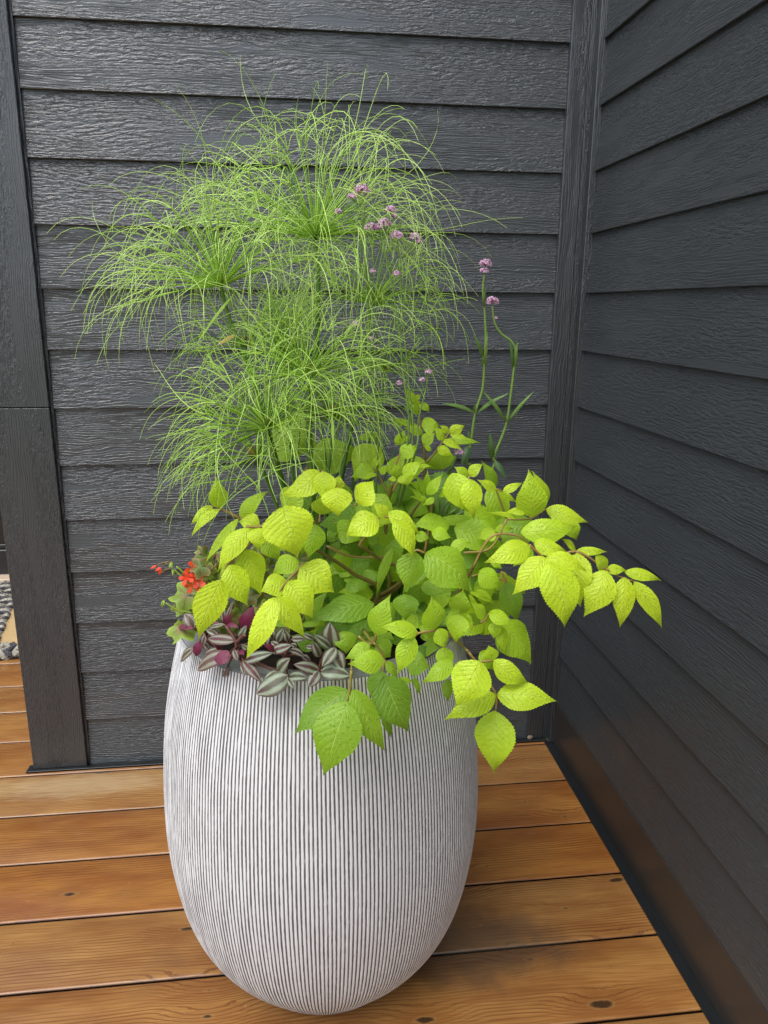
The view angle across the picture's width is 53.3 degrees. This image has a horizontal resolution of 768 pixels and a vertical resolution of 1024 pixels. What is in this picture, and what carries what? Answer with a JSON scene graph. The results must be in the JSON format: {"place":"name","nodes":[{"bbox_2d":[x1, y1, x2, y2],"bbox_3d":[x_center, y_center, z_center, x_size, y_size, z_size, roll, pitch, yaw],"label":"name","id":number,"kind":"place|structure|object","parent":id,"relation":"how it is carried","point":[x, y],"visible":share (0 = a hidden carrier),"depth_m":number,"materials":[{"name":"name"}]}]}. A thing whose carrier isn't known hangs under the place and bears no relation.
{"place":"outdoors","nodes":[
{"label":"outdoors","id":0,"kind":"place"},
{"bbox_2d":[0,574,708,1023],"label":"deck","id":1,"kind":"structure","parent":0,"point":[550,922],"depth_m":1.70,"materials":[{"name":"brown wood"}]},
{"bbox_2d":[0,508,8,573],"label":"entry door","id":2,"kind":"structure","parent":1,"relation":"on","point":[3,564],"depth_m":3.77,"materials":[{"name":"black metal"}]},
{"bbox_2d":[0,575,9,583],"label":"door sill","id":3,"kind":"structure","parent":1,"relation":"on","point":[5,578],"depth_m":3.73,"materials":[{"name":"brown wood"}]},
{"bbox_2d":[0,580,19,660],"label":"doormat","id":4,"kind":"object","parent":1,"relation":"on","point":[9,650],"visible":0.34,"depth_m":3.21,"materials":[{"name":"fabric"}]},
{"bbox_2d":[0,0,591,773],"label":"siding wall","id":5,"kind":"structure","parent":1,"relation":"on","point":[92,534],"depth_m":1.99,"materials":[{"name":"black wood"}]},
{"bbox_2d":[163,594,477,1014],"bbox_3d":[-0.122,0.563,1.549,0.619,0.760,0.619,-1,15,-7],"label":"planter","id":6,"kind":"object","parent":1,"relation":"on","point":[304,885],"visible":0.85,"depth_m":1.27,"materials":[{"name":"concrete"}]},
{"bbox_2d":[151,545,314,643],"bbox_3d":[-0.251,0.141,1.341,0.274,0.211,0.184,-1,15,-7],"label":"geranium plant","id":7,"kind":"object","parent":6,"relation":"in","point":[202,571],"visible":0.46,"depth_m":1.27,"materials":[{"name":"green plant"}]},
{"bbox_2d":[179,602,349,696],"bbox_3d":[-0.198,0.223,1.218,0.296,0.147,0.133,1,15,1],"label":"tradescantia plant","id":8,"kind":"object","parent":6,"relation":"in","point":[278,680],"visible":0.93,"depth_m":1.18,"materials":[{"name":"multicoloured plant"}]},
{"bbox_2d":[47,50,506,631],"bbox_3d":[-0.161,-0.238,1.318,0.612,0.998,0.734,11,18,35],"label":"papyrus plant","id":9,"kind":"object","parent":6,"relation":"on","point":[285,340],"visible":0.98,"depth_m":1.22,"materials":[{"name":"green plant"}]},
{"bbox_2d":[335,183,431,569],"bbox_3d":[-0.009,-0.141,1.348,0.159,0.793,0.173,-1,15,-7],"label":"verbena plant","id":10,"kind":"object","parent":6,"relation":"on","point":[390,208],"visible":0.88,"depth_m":1.22,"materials":[{"name":"green plant"}]},
{"bbox_2d":[191,389,661,775],"bbox_3d":[0.070,0.089,1.313,0.761,0.580,0.579,-1,15,-7],"label":"golden shrub","id":11,"kind":"object","parent":6,"relation":"in","point":[456,585],"visible":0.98,"depth_m":1.19,"materials":[{"name":"green plant"}]},
{"bbox_2d":[398,259,532,593],"bbox_3d":[0.136,-0.102,1.399,0.292,0.695,0.120,-1,15,-7],"label":"verbena plant","id":12,"kind":"object","parent":6,"relation":"on","point":[442,503],"visible":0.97,"depth_m":1.41,"materials":[{"name":"green plant"}]},
{"bbox_2d":[542,0,767,1023],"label":"siding wall","id":13,"kind":"structure","parent":1,"relation":"on","point":[655,733],"depth_m":1.60,"materials":[{"name":"paint"}]}
]}

